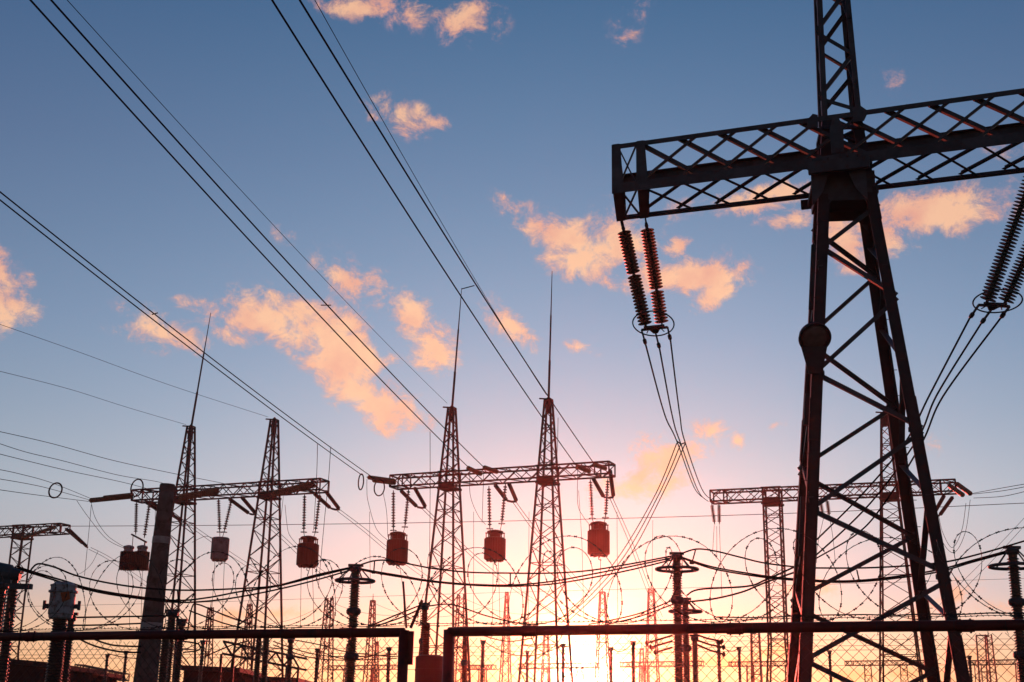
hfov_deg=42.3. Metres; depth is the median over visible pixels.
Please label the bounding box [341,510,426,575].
overhead wire
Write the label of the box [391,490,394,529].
insulator string
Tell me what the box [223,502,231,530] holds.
insulator string
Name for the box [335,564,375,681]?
post insulator
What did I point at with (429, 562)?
jumper wire
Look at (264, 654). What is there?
post insulator
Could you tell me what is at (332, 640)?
lattice mast
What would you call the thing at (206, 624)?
lattice mast
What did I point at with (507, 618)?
lattice mast
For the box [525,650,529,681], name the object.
post insulator
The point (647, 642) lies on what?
switch arm
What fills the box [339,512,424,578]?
overhead wire
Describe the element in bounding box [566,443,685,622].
overhead wire
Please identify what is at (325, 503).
insulator string
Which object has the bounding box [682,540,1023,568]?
heavy conductor
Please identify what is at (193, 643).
overhead wire
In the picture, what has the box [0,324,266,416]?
earth wire
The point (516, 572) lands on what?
heavy conductor
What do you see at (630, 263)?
insulator string
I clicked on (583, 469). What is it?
insulator string
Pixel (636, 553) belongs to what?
overhead wire
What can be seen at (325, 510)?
jumper wire
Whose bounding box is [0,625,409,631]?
barbed strand
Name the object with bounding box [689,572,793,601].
overhead wire
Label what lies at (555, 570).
razor wire coil
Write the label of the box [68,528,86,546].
insulator string
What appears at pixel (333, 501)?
insulator string
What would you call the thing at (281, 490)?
insulator string
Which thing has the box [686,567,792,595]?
overhead wire
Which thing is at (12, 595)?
post insulator
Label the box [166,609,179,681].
post insulator
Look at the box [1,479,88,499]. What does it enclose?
overhead wire
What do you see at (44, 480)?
overhead wire
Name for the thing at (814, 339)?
floodlight
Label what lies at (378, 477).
insulator string
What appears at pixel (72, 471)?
overhead wire
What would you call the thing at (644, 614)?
heavy conductor
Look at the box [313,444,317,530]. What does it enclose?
jumper wire
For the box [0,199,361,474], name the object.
overhead wire
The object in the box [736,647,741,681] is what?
post insulator
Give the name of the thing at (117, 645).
overhead wire
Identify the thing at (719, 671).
post insulator
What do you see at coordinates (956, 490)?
insulator string
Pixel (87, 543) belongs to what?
jumper wire
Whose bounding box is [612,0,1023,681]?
lattice pylon
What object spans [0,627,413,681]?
chain link fence
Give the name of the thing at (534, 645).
overhead wire
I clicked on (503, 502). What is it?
insulator string
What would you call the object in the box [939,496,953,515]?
insulator string
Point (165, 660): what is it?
post insulator
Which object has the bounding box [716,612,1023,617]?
barbed strand
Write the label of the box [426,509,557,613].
overhead wire
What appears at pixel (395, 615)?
heavy conductor
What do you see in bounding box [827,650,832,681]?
post insulator
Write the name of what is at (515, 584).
heavy conductor
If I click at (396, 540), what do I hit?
line trap
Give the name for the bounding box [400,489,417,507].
insulator string
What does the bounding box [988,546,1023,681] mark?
post insulator
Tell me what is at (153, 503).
insulator string
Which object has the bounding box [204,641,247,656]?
overhead wire
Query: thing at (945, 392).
overhead wire
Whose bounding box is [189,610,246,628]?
heavy conductor
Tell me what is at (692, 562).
spacer
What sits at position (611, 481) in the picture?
insulator string
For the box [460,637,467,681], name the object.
post insulator
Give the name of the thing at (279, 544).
jumper wire
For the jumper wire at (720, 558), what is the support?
hanging from the portal gantry at (766, 502)
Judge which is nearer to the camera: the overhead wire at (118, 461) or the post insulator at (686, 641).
the post insulator at (686, 641)
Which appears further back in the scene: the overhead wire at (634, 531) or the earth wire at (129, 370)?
the earth wire at (129, 370)
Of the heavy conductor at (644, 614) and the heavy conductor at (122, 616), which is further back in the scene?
the heavy conductor at (644, 614)
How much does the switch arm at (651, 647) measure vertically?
0.282 m
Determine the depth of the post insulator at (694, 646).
36.98 m
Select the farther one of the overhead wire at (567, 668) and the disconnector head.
the overhead wire at (567, 668)
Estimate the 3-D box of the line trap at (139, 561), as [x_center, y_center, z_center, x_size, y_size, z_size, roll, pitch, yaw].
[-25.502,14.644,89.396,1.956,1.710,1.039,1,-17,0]
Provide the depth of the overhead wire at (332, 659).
49.54 m
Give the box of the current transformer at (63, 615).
[42,581,80,681]
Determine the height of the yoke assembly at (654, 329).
0.632 m
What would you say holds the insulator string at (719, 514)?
hanging from the portal gantry at (766, 502)
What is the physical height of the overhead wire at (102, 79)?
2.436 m
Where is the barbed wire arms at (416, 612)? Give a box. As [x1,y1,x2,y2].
[402,581,422,627]
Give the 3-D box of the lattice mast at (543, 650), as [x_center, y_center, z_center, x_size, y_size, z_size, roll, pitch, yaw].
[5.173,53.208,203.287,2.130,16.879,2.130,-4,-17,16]
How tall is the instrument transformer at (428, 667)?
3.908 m
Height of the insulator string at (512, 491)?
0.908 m
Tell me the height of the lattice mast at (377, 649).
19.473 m
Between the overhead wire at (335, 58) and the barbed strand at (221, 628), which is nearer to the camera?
the barbed strand at (221, 628)
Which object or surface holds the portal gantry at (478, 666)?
on the ground
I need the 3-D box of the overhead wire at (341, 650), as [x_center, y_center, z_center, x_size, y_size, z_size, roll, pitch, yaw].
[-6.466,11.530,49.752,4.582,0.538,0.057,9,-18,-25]
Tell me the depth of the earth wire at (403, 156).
48.09 m
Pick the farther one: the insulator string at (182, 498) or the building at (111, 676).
the insulator string at (182, 498)
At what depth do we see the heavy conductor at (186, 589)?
28.54 m
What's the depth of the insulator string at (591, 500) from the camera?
78.94 m
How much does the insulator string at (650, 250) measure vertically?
2.560 m
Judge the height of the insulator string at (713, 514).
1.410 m
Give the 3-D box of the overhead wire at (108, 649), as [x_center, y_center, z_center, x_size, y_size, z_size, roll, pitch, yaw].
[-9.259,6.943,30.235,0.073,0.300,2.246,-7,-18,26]
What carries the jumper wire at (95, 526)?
attached to the line trap at (139, 561)
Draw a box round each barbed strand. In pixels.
[0,614,1023,630]
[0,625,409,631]
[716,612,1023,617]
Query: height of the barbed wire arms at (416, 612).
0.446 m
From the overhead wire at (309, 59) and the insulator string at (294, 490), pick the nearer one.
the overhead wire at (309, 59)
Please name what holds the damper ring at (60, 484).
hanging from the overhead wire at (72, 471)
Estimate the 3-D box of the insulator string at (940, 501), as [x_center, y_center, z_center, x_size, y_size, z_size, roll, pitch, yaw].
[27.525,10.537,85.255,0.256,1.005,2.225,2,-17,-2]
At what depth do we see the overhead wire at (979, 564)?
54.23 m
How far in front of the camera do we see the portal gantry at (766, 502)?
84.41 m
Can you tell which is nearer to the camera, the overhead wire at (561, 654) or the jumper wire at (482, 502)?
the jumper wire at (482, 502)
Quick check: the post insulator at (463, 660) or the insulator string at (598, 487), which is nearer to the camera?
the post insulator at (463, 660)
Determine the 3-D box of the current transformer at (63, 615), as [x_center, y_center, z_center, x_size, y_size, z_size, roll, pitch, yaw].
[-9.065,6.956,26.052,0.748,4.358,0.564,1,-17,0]
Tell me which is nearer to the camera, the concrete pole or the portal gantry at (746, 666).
the concrete pole
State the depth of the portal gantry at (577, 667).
170.49 m
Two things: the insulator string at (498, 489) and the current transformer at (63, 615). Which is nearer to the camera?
the current transformer at (63, 615)
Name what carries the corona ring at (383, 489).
attached to the insulator string at (377, 480)
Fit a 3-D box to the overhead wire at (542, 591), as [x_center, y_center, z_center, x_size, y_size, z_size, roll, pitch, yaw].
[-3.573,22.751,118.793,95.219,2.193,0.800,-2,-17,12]
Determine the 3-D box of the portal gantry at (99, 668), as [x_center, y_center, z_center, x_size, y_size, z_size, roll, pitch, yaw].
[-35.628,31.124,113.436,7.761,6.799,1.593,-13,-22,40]
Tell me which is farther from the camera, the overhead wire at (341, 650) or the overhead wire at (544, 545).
the overhead wire at (544, 545)
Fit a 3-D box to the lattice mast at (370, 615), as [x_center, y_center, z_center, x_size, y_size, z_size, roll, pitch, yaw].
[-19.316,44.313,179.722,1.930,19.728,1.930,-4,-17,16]
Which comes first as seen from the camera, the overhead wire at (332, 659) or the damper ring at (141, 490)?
the overhead wire at (332, 659)
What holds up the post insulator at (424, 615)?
on the ground
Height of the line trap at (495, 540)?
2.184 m
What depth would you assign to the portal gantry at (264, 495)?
87.91 m
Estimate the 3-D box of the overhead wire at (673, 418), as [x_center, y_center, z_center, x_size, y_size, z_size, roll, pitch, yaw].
[7.757,5.131,56.893,0.276,5.601,53.880,-2,-17,9]
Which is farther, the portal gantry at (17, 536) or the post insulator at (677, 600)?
the portal gantry at (17, 536)
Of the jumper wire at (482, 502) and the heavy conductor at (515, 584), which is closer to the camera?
the heavy conductor at (515, 584)
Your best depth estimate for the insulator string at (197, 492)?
86.49 m
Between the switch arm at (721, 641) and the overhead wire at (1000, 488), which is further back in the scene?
the overhead wire at (1000, 488)
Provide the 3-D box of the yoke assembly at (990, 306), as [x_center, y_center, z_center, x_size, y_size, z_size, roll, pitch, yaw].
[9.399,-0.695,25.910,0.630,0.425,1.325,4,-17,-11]
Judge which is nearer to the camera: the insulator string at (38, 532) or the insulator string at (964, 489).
the insulator string at (964, 489)
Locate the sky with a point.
(508, 116)
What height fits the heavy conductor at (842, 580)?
0.715 m
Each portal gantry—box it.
[0,523,70,658]
[74,664,129,680]
[131,313,329,681]
[327,664,396,681]
[389,280,615,681]
[459,664,496,681]
[518,662,599,681]
[620,661,703,681]
[709,411,956,681]
[728,661,786,681]
[844,660,924,681]
[967,659,1017,681]
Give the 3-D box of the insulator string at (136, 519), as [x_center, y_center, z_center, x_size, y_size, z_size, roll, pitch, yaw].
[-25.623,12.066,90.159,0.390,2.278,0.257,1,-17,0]
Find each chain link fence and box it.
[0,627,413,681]
[442,618,1023,681]
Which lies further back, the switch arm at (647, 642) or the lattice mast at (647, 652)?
the lattice mast at (647, 652)
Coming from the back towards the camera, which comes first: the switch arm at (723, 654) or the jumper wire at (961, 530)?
the jumper wire at (961, 530)
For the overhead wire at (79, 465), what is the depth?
74.88 m
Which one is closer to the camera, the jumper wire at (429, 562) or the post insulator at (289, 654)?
the post insulator at (289, 654)
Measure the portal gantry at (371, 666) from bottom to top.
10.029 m
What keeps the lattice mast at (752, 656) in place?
on the ground
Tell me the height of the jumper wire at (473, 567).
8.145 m
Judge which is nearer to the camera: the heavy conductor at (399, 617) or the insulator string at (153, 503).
the heavy conductor at (399, 617)
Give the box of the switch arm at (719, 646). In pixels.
[698,640,725,649]
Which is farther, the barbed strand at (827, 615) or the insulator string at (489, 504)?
the insulator string at (489, 504)
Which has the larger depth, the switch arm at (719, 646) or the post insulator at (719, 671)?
the post insulator at (719, 671)
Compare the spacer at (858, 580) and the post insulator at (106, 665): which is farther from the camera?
the post insulator at (106, 665)
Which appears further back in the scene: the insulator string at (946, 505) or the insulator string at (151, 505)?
the insulator string at (151, 505)
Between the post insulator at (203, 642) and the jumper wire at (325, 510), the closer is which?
the post insulator at (203, 642)
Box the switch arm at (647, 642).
[645,635,672,645]
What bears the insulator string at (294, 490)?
attached to the portal gantry at (264, 495)
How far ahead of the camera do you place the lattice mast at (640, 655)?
223.86 m
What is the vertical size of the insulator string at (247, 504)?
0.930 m
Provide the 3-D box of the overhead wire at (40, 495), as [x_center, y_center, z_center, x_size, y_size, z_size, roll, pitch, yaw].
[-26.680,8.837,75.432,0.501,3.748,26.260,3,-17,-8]
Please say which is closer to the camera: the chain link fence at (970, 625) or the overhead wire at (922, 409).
the chain link fence at (970, 625)
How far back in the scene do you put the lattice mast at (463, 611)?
166.52 m
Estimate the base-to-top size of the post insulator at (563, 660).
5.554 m
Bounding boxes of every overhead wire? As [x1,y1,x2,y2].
[0,191,371,476]
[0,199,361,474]
[0,431,252,490]
[0,454,174,496]
[0,469,88,497]
[0,503,1021,526]
[1,444,176,490]
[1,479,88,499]
[2,490,88,501]
[9,649,983,658]
[17,578,1023,606]
[29,0,466,465]
[50,0,482,466]
[80,640,140,652]
[95,639,918,649]
[95,640,140,646]
[107,642,199,658]
[127,645,921,654]
[183,641,200,652]
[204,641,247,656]
[259,519,341,588]
[260,665,844,669]
[271,0,575,464]
[273,641,396,656]
[273,644,396,660]
[284,638,396,656]
[299,0,593,463]
[319,648,386,658]
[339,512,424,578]
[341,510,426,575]
[422,509,554,615]
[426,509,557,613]
[484,636,532,641]
[485,642,561,655]
[513,503,588,596]
[517,503,587,589]
[556,443,676,622]
[561,445,680,622]
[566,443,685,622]
[610,499,658,617]
[613,499,662,616]
[645,344,701,496]
[659,349,708,501]
[670,341,711,499]
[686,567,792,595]
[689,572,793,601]
[816,318,1000,558]
[816,324,981,555]
[817,318,969,539]
[914,518,1023,633]
[935,526,1023,619]
[976,484,1023,492]
[980,491,1023,497]
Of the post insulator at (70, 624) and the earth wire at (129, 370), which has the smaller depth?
the post insulator at (70, 624)
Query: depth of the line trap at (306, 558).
84.57 m
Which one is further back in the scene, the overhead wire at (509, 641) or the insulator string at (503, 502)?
the insulator string at (503, 502)
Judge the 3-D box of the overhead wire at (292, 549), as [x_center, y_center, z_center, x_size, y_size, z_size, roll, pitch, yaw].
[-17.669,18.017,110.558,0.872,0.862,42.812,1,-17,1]
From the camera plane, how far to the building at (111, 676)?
81.27 m
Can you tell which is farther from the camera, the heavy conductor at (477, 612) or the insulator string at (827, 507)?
the insulator string at (827, 507)
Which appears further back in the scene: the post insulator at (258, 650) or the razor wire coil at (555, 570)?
the post insulator at (258, 650)
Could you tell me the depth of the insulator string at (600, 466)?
77.05 m
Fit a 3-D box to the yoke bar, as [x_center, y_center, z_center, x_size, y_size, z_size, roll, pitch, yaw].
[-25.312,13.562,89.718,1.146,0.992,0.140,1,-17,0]
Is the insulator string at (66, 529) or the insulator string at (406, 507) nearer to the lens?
the insulator string at (406, 507)
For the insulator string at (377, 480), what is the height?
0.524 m
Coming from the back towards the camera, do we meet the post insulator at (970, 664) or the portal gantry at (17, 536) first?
the portal gantry at (17, 536)
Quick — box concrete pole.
[133,483,174,681]
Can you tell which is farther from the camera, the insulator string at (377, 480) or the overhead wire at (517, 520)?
the overhead wire at (517, 520)
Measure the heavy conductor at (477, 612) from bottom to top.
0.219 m
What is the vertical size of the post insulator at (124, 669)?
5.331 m
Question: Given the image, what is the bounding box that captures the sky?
[0,0,1023,681]
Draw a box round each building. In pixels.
[6,659,103,681]
[82,672,122,681]
[180,665,261,681]
[266,676,311,681]
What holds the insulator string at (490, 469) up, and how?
attached to the portal gantry at (543, 481)
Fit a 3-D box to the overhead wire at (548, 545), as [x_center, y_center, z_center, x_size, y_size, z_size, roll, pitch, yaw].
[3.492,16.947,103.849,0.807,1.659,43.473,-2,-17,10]
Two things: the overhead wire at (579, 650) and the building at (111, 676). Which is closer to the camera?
the building at (111, 676)
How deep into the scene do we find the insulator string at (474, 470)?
79.56 m
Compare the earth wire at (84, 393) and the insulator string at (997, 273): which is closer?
the insulator string at (997, 273)
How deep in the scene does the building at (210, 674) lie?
72.68 m
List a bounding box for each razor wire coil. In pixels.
[0,527,1023,631]
[0,530,1023,631]
[3,539,1021,631]
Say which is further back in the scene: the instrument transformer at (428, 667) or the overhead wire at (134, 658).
the overhead wire at (134, 658)
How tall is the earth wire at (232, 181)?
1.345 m
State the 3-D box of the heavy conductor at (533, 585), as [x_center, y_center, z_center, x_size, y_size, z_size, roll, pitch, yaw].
[0.142,5.368,30.899,7.478,0.770,0.038,2,-17,-2]
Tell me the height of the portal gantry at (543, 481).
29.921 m
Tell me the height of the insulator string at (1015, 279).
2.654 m
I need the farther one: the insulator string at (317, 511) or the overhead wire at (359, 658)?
the insulator string at (317, 511)
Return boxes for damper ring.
[48,482,62,498]
[130,479,143,496]
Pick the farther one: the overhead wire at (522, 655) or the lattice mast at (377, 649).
the lattice mast at (377, 649)
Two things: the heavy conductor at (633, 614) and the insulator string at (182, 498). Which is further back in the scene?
the insulator string at (182, 498)
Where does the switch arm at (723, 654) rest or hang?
attached to the post insulator at (694, 646)
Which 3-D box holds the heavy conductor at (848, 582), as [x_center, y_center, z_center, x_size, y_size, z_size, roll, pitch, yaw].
[7.257,5.029,29.447,7.262,0.711,0.094,-6,-18,22]
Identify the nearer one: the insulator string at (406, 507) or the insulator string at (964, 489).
the insulator string at (964, 489)
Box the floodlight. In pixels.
[798,322,831,373]
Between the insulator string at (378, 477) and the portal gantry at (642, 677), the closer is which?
the insulator string at (378, 477)
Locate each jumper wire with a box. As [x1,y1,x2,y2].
[77,501,122,547]
[84,511,90,575]
[91,503,123,546]
[278,496,283,583]
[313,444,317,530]
[318,447,330,588]
[429,539,429,587]
[473,512,473,626]
[482,473,483,518]
[577,468,588,523]
[578,490,583,616]
[617,552,617,607]
[719,525,721,591]
[939,505,965,547]
[945,503,969,552]
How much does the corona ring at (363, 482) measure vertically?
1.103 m
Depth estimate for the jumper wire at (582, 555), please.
91.53 m
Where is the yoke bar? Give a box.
[131,534,146,545]
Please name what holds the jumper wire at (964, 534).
hanging from the portal gantry at (766, 502)
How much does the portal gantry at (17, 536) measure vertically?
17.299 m
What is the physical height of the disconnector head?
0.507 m
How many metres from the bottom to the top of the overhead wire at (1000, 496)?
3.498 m
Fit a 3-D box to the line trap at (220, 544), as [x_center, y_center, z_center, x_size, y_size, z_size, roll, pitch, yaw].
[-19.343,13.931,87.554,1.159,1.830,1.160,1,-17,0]
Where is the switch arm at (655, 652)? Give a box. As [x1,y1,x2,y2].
[653,647,672,654]
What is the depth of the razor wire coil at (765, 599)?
12.31 m
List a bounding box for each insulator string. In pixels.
[21,526,55,538]
[65,528,80,543]
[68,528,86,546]
[88,495,132,502]
[102,492,133,498]
[134,501,137,534]
[143,501,150,537]
[145,501,156,510]
[150,501,179,520]
[177,488,219,496]
[177,491,218,500]
[217,498,221,530]
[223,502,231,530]
[228,497,248,513]
[241,496,254,513]
[269,484,315,497]
[271,481,313,493]
[302,494,305,530]
[313,492,330,508]
[314,493,321,530]
[324,490,339,509]
[367,475,395,480]
[372,478,395,484]
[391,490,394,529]
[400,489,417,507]
[404,489,409,525]
[413,487,426,507]
[466,466,482,475]
[483,465,498,473]
[487,486,491,527]
[494,484,507,500]
[500,483,506,523]
[507,482,517,501]
[576,465,590,473]
[588,479,593,517]
[591,477,604,497]
[593,463,606,470]
[604,478,609,517]
[609,469,614,496]
[618,221,651,325]
[640,218,668,324]
[710,503,715,524]
[717,505,720,524]
[826,500,830,514]
[936,495,945,510]
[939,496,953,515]
[947,484,964,496]
[956,482,972,495]
[980,176,1023,302]
[998,241,1023,303]
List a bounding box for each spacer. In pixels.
[689,550,695,563]
[856,570,861,581]
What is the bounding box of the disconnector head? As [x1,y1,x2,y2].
[0,562,32,589]
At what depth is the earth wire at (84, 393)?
75.11 m
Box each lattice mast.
[199,605,213,665]
[239,599,252,669]
[317,597,333,681]
[362,599,375,681]
[372,637,378,681]
[454,594,467,681]
[499,592,511,681]
[540,636,550,681]
[594,589,609,681]
[638,641,644,681]
[644,587,659,681]
[750,633,762,681]
[975,635,991,681]
[984,633,997,681]
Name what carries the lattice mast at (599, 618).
on the ground
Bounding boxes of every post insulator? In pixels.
[0,571,23,681]
[0,580,11,645]
[61,612,78,681]
[103,654,109,681]
[122,653,127,681]
[157,639,170,681]
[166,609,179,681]
[173,619,187,681]
[198,640,205,681]
[253,638,261,681]
[261,638,269,681]
[286,638,294,681]
[314,649,319,681]
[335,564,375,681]
[386,647,391,681]
[419,603,429,654]
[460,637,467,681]
[480,640,485,681]
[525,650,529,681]
[560,644,565,681]
[608,647,613,681]
[630,641,635,681]
[655,552,698,681]
[668,597,702,681]
[690,634,699,681]
[715,641,721,681]
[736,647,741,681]
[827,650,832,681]
[967,656,972,681]
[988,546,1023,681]
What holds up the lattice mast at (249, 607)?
on the ground
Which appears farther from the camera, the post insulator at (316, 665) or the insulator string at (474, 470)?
the insulator string at (474, 470)
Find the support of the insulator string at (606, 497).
hanging from the portal gantry at (543, 481)
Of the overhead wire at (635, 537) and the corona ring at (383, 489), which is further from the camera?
the corona ring at (383, 489)
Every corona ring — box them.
[358,473,363,489]
[374,479,384,495]
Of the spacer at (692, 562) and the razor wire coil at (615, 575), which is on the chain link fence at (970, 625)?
the razor wire coil at (615, 575)
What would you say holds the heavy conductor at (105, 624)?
attached to the post insulator at (70, 624)
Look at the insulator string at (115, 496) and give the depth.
88.54 m
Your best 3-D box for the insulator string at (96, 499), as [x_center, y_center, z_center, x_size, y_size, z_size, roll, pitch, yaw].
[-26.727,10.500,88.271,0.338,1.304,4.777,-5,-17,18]
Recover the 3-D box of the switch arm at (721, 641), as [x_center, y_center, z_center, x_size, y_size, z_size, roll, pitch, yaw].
[5.563,8.396,37.313,0.950,0.293,0.165,8,-18,-22]
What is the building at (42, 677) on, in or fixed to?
on the ground
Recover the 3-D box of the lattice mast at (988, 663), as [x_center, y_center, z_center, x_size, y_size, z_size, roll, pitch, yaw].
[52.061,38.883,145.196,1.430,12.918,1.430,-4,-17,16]
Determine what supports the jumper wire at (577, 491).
attached to the line trap at (598, 534)
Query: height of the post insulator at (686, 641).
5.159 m
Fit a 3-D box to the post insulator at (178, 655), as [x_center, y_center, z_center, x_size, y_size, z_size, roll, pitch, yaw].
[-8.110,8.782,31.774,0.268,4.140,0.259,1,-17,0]
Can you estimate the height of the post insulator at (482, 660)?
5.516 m
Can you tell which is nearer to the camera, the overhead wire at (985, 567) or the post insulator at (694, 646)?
the post insulator at (694, 646)
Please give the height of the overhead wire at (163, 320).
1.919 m
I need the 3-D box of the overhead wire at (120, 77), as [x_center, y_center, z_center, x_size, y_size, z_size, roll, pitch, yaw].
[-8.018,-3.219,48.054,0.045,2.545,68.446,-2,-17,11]
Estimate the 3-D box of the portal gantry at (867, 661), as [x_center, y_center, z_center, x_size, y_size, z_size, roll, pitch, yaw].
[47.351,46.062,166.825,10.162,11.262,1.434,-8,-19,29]
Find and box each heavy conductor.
[15,567,349,602]
[17,565,347,600]
[29,563,349,590]
[74,623,141,625]
[76,615,167,617]
[187,603,246,629]
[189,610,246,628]
[361,559,670,586]
[362,555,670,573]
[362,558,668,585]
[374,606,417,623]
[379,608,421,625]
[428,603,541,623]
[588,600,670,624]
[604,604,672,624]
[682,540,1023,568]
[682,551,1004,581]
[684,553,1004,582]
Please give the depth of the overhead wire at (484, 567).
105.93 m
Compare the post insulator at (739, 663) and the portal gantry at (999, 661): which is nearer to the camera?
the post insulator at (739, 663)
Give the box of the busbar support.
[218,640,306,681]
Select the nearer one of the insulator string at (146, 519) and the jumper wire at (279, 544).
the jumper wire at (279, 544)
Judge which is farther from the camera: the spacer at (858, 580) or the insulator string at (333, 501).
the insulator string at (333, 501)
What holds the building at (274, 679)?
on the ground
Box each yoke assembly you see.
[632,310,674,348]
[969,289,1022,323]
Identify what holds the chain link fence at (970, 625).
on the ground
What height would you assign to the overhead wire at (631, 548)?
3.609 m
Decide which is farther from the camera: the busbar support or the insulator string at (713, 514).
the insulator string at (713, 514)
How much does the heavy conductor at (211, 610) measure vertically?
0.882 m
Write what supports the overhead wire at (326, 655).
attached to the busbar support
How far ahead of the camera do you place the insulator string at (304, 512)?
85.70 m
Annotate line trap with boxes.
[119,545,149,570]
[210,537,229,564]
[296,535,318,570]
[386,531,407,568]
[484,529,505,565]
[587,521,609,560]
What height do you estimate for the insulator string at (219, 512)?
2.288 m
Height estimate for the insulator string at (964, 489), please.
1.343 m
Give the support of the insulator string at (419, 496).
hanging from the portal gantry at (543, 481)
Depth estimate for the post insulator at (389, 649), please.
60.19 m
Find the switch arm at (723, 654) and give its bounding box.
[697,645,725,656]
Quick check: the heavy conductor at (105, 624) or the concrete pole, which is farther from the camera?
the concrete pole
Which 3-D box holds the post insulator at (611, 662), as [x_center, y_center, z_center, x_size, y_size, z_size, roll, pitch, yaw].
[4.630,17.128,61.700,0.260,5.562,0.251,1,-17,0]
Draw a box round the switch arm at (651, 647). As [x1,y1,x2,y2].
[649,640,672,649]
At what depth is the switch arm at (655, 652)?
37.26 m
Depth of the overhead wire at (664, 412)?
37.64 m
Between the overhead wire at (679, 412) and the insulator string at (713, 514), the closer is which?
the overhead wire at (679, 412)
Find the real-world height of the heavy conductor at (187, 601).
1.060 m
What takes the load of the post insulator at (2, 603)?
on the ground
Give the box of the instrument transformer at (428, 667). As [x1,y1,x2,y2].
[415,622,442,681]
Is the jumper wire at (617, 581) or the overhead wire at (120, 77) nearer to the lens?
the overhead wire at (120, 77)
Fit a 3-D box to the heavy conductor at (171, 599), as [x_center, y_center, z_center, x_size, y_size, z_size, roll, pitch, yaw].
[-6.865,5.139,28.736,7.535,1.063,0.146,11,-19,-31]
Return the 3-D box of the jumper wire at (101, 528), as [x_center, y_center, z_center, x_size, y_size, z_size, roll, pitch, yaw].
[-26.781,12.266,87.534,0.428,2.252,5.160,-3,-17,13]
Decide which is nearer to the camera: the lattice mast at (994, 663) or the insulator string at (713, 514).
the insulator string at (713, 514)
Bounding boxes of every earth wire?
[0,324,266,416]
[0,371,185,424]
[67,0,446,402]
[315,0,545,393]
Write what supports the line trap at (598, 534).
hanging from the arcing ring
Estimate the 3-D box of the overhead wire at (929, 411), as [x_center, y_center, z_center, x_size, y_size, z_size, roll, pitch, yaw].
[8.363,2.649,29.665,0.690,4.004,8.081,6,-17,-18]
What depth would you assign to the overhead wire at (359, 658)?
60.38 m
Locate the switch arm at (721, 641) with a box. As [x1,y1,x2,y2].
[700,635,723,643]
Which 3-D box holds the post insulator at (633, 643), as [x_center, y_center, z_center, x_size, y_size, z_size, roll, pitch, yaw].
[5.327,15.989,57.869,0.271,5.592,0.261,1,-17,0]
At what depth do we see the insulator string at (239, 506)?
89.01 m

